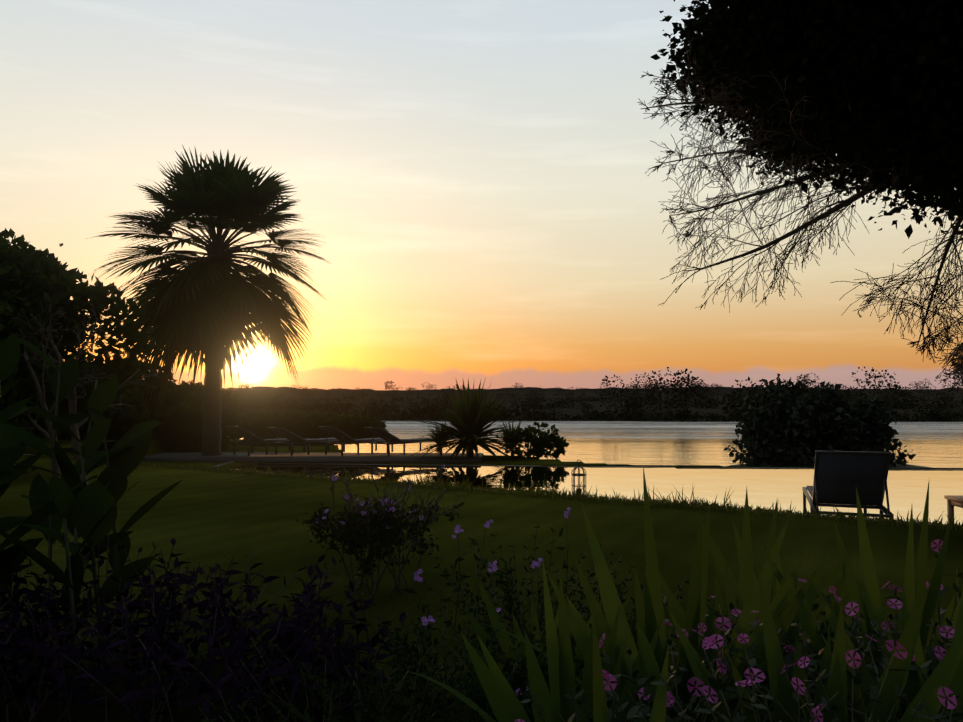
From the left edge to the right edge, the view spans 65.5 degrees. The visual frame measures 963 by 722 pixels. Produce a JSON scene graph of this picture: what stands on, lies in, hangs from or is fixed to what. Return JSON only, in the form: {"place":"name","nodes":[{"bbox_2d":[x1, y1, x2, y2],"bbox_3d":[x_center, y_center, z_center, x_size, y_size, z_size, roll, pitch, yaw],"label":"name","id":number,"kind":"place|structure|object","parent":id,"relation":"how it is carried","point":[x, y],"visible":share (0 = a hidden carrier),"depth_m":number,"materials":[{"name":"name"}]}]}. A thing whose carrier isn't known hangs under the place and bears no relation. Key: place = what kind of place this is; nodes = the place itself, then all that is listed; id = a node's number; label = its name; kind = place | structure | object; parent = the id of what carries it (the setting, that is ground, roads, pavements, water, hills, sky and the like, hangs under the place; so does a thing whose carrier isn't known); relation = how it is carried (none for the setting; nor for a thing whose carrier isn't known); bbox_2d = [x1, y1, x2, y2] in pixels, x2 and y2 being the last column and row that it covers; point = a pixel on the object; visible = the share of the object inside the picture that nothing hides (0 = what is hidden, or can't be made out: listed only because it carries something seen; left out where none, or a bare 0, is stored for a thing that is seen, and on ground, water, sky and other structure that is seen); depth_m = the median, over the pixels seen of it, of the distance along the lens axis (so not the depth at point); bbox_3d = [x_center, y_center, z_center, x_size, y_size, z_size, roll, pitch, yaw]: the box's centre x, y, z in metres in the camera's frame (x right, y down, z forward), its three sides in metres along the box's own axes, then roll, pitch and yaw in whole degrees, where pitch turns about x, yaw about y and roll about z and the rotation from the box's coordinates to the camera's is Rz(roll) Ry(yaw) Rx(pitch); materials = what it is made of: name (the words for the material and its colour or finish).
{"place":"outdoors","nodes":[
{"label":"outdoors","id":0,"kind":"place"},
{"bbox_2d":[32,411,84,441],"bbox_3d":[-8.990,0.744,14.202,3.109,1.985,2.455,0,-2,2],"label":"shrub","id":1,"kind":"object","parent":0,"point":[42,425],"depth_m":13.90,"materials":[{"name":"green plant"}]},
{"bbox_2d":[0,438,962,721],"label":"lawn","id":2,"kind":"structure","parent":0,"point":[204,518],"depth_m":5.41,"materials":[{"name":"green plant"}]},
{"bbox_2d":[0,242,102,353],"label":"tree","id":3,"kind":"object","parent":2,"relation":"on","point":[32,268],"visible":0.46,"depth_m":10.67,"materials":[{"name":"green plant"}]},
{"bbox_2d":[0,235,108,470],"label":"shrub","id":4,"kind":"object","parent":2,"relation":"on","point":[7,324],"visible":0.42,"depth_m":10.09,"materials":[{"name":"green plant"}]},
{"bbox_2d":[8,300,103,477],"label":"bare shrub branches","id":5,"kind":"object","parent":2,"relation":"on","point":[41,398],"visible":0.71,"depth_m":9.53,"materials":[{"name":"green plant"}]},
{"bbox_2d":[0,357,123,677],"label":"plant stems","id":6,"kind":"object","parent":2,"relation":"on","point":[69,577],"visible":0.33,"depth_m":3.15,"materials":[{"name":"green plant"}]},
{"bbox_2d":[0,228,155,427],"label":"tree","id":7,"kind":"object","parent":2,"relation":"on","point":[132,334],"visible":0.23,"depth_m":11.34,"materials":[{"name":"green plant"}]},
{"bbox_2d":[0,333,181,636],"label":"canna leaves","id":8,"kind":"object","parent":2,"relation":"on","point":[89,513],"visible":0.98,"depth_m":3.50,"materials":[{"name":"green plant"}]},
{"bbox_2d":[34,294,161,483],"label":"bare shrub branches","id":9,"kind":"object","parent":2,"relation":"on","point":[72,404],"visible":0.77,"depth_m":9.29,"materials":[{"name":"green plant"}]},
{"bbox_2d":[0,530,410,721],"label":"purple shrub","id":10,"kind":"object","parent":2,"relation":"on","point":[97,672],"depth_m":2.72,"materials":[{"name":"plant"}]},
{"bbox_2d":[295,461,578,717],"bbox_3d":[-0.101,0.948,3.670,1.145,0.792,2.523,1,-3,-28],"label":"twiggy shrub","id":11,"kind":"object","parent":2,"relation":"on","point":[351,529],"depth_m":4.17,"materials":[{"name":"green plant"}]},
{"bbox_2d":[198,526,710,721],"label":"bed bush","id":12,"kind":"object","parent":2,"relation":"on","point":[436,705],"depth_m":2.57,"materials":[{"name":"green plant"}]},
{"bbox_2d":[571,460,585,497],"bbox_3d":[1.066,1.283,8.197,0.174,0.406,0.174,0,-2,2],"label":"lantern","id":13,"kind":"object","parent":2,"relation":"on","point":[578,474],"visible":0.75,"depth_m":8.19,"materials":[{"name":"metal"}]},
{"bbox_2d":[409,467,962,721],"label":"grass blades","id":14,"kind":"object","parent":2,"relation":"on","point":[761,594],"visible":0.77,"depth_m":2.30,"materials":[{"name":"green plant"}]},
{"bbox_2d":[515,540,962,721],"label":"vinca","id":15,"kind":"object","parent":2,"relation":"on","point":[691,717],"depth_m":2.03,"materials":[{"name":"green plant"}]},
{"bbox_2d":[520,545,949,721],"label":"flowers","id":16,"kind":"object","parent":15,"relation":"attached to","point":[696,686],"visible":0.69,"depth_m":1.98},
{"bbox_2d":[802,450,893,519],"bbox_3d":[4.283,1.495,8.892,0.752,1.003,2.149,-1,-2,20],"label":"sun lounger","id":17,"kind":"object","parent":2,"relation":"on","point":[840,477],"visible":0.81,"depth_m":8.17,"materials":[{"name":"fabric"}]},
{"bbox_2d":[944,495,962,523],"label":"side table","id":18,"kind":"object","parent":2,"relation":"on","point":[954,500],"visible":0.73,"depth_m":7.99,"materials":[{"name":"brown wood"}]},
{"bbox_2d":[0,0,962,389],"label":"sky","id":19,"kind":"structure","parent":0,"point":[479,191],"materials":[{"name":"orange"}]},
{"bbox_2d":[33,391,962,468],"bbox_3d":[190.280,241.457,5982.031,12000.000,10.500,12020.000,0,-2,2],"label":"riverbank","id":20,"kind":"structure","parent":0,"point":[154,448],"depth_m":265.11,"materials":[{"name":"green plant"}]},
{"bbox_2d":[121,360,190,409],"bbox_3d":[-11.500,1.258,23.455,4.439,2.803,4.048,0,-2,2],"label":"hedge","id":21,"kind":"object","parent":20,"relation":"on","point":[173,384],"visible":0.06,"depth_m":22.69,"materials":[{"name":"green plant"}]},
{"bbox_2d":[137,380,240,451],"bbox_3d":[-8.701,1.699,21.792,4.124,2.347,3.711,0,-2,2],"label":"hedge","id":22,"kind":"object","parent":20,"relation":"on","point":[180,420],"visible":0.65,"depth_m":20.75,"materials":[{"name":"green plant"}]},
{"bbox_2d":[86,145,332,455],"bbox_3d":[-6.878,-1.344,19.206,6.050,8.128,6.096,0,-2,2],"label":"palm","id":23,"kind":"object","parent":20,"relation":"on","point":[229,187],"depth_m":18.14,"materials":[{"name":"green plant"}]},
{"bbox_2d":[137,303,272,419],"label":"palm fronds","id":24,"kind":"object","parent":23,"relation":"attached to","point":[229,336],"visible":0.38,"depth_m":17.93,"materials":[{"name":"green plant"}]},
{"bbox_2d":[154,210,281,309],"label":"palm petioles","id":25,"kind":"object","parent":23,"relation":"attached to","point":[218,244],"visible":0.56,"depth_m":19.14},
{"bbox_2d":[223,408,322,445],"bbox_3d":[-6.761,2.249,24.273,3.746,1.502,2.793,-2,-3,43],"label":"hedge","id":26,"kind":"object","parent":20,"relation":"on","point":[255,422],"visible":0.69,"depth_m":23.41,"materials":[{"name":"green plant"}]},
{"bbox_2d":[143,452,482,462],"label":"terrace","id":27,"kind":"structure","parent":20,"relation":"on","point":[270,457],"depth_m":18.29,"materials":[{"name":"stone"}]},
{"bbox_2d":[225,426,305,455],"bbox_3d":[-5.494,2.009,19.271,0.675,0.732,2.046,-2,-3,40],"label":"sun lounger","id":28,"kind":"object","parent":27,"relation":"on","point":[252,438],"visible":0.81,"depth_m":18.84,"materials":[{"name":"fabric"}]},
{"bbox_2d":[267,427,344,455],"bbox_3d":[-4.453,2.024,19.286,0.675,0.703,2.062,-2,-3,39],"label":"sun lounger","id":29,"kind":"object","parent":27,"relation":"on","point":[294,439],"visible":0.9,"depth_m":18.87,"materials":[{"name":"fabric"}]},
{"bbox_2d":[318,426,392,455],"bbox_3d":[-3.183,2.012,19.289,0.675,0.728,2.049,-2,-3,41],"label":"sun lounger","id":30,"kind":"object","parent":27,"relation":"on","point":[343,438],"visible":0.96,"depth_m":18.86,"materials":[{"name":"fabric"}]},
{"bbox_2d":[364,427,437,455],"bbox_3d":[-2.017,2.024,19.280,0.675,0.703,2.062,-2,-3,42],"label":"sun lounger","id":31,"kind":"object","parent":27,"relation":"on","point":[387,437],"visible":0.9,"depth_m":18.86,"materials":[{"name":"fabric"}]},
{"bbox_2d":[282,409,388,444],"bbox_3d":[-4.668,2.159,24.372,3.215,1.248,3.046,0,-2,2],"label":"hedge","id":32,"kind":"object","parent":20,"relation":"on","point":[353,426],"visible":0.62,"depth_m":23.50,"materials":[{"name":"green plant"}]},
{"bbox_2d":[407,377,536,464],"bbox_3d":[-0.251,1.564,18.482,3.635,2.478,3.413,0,-2,2],"label":"spiky plant","id":33,"kind":"object","parent":20,"relation":"on","point":[471,420],"depth_m":18.29,"materials":[{"name":"green plant"}]},
{"bbox_2d":[23,454,960,525],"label":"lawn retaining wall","id":34,"kind":"structure","parent":20,"relation":"on","point":[622,500],"depth_m":7.26,"materials":[{"name":"stone"}]},
{"bbox_2d":[502,422,568,458],"bbox_3d":[1.364,2.009,18.889,1.711,1.007,1.308,0,-2,2],"label":"terrace bush","id":35,"kind":"object","parent":20,"relation":"on","point":[544,442],"visible":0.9,"depth_m":18.63,"materials":[{"name":"green plant"}]},
{"bbox_2d":[175,370,962,401],"bbox_3d":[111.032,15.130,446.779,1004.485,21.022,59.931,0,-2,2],"label":"distant trees","id":36,"kind":"object","parent":20,"relation":"on","point":[594,399],"visible":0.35,"depth_m":445.92,"materials":[{"name":"green plant"}]},
{"bbox_2d":[196,386,962,390],"bbox_3d":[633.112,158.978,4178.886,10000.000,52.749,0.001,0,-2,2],"label":"wooded rise","id":37,"kind":"structure","parent":20,"relation":"on","point":[511,389],"depth_m":4193.53,"materials":[{"name":"green plant"}]},
{"bbox_2d":[212,461,962,469],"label":"pool surround","id":38,"kind":"object","parent":20,"relation":"on","point":[577,466],"visible":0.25,"depth_m":16.88,"materials":[{"name":"stone"}]},
{"bbox_2d":[237,373,946,395],"bbox_3d":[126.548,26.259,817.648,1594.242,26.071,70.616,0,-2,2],"label":"trees","id":39,"kind":"object","parent":20,"relation":"on","point":[508,391],"visible":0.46,"depth_m":821.31,"materials":[{"name":"green plant"}]},
{"bbox_2d":[724,373,916,466],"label":"bush","id":40,"kind":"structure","parent":20,"relation":"on","point":[784,425],"depth_m":96.07,"materials":[{"name":"green plant"}]},
{"bbox_2d":[190,381,959,424],"bbox_3d":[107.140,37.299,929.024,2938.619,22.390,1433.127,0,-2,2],"label":"bank trunks","id":41,"kind":"object","parent":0,"point":[635,401],"visible":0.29,"depth_m":292.69,"materials":[{"name":"brown plant"}]},
{"bbox_2d":[224,382,958,392],"bbox_3d":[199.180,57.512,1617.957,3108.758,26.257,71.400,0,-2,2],"label":"bank foliage row","id":42,"kind":"object","parent":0,"point":[713,389],"visible":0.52,"depth_m":1620.16,"materials":[{"name":"green plant"}]},
{"bbox_2d":[223,366,962,408],"bbox_3d":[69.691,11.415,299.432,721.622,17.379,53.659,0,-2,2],"label":"distant trees","id":43,"kind":"object","parent":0,"point":[564,402],"visible":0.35,"depth_m":293.59,"materials":[{"name":"green plant"}]},
{"bbox_2d":[224,367,962,424],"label":"distant trees","id":44,"kind":"object","parent":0,"point":[931,415],"visible":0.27,"depth_m":234.82,"materials":[{"name":"green plant"}]},
{"bbox_2d":[229,464,962,524],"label":"pool","id":45,"kind":"structure","parent":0,"point":[770,487],"depth_m":14.29,"materials":[{"name":"liquid"}]},
{"bbox_2d":[240,423,962,467],"bbox_3d":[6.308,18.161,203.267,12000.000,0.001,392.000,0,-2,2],"label":"river","id":46,"kind":"structure","parent":0,"point":[937,452],"depth_m":133.53,"materials":[{"name":"liquid"}]},
{"bbox_2d":[730,463,931,467],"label":"island mound","id":47,"kind":"object","parent":46,"relation":"in","point":[906,466],"visible":0.1,"depth_m":95.94,"materials":[{"name":"soil"}]},
{"bbox_2d":[308,421,962,439],"bbox_3d":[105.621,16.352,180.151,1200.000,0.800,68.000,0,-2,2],"label":"river","id":48,"kind":"structure","parent":0,"point":[425,426],"depth_m":184.26,"materials":[{"name":"grey liquid"}]},
{"bbox_2d":[637,0,962,394],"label":"tree","id":49,"kind":"object","parent":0,"point":[893,43],"depth_m":7.55,"materials":[{"name":"green plant"}]}
]}

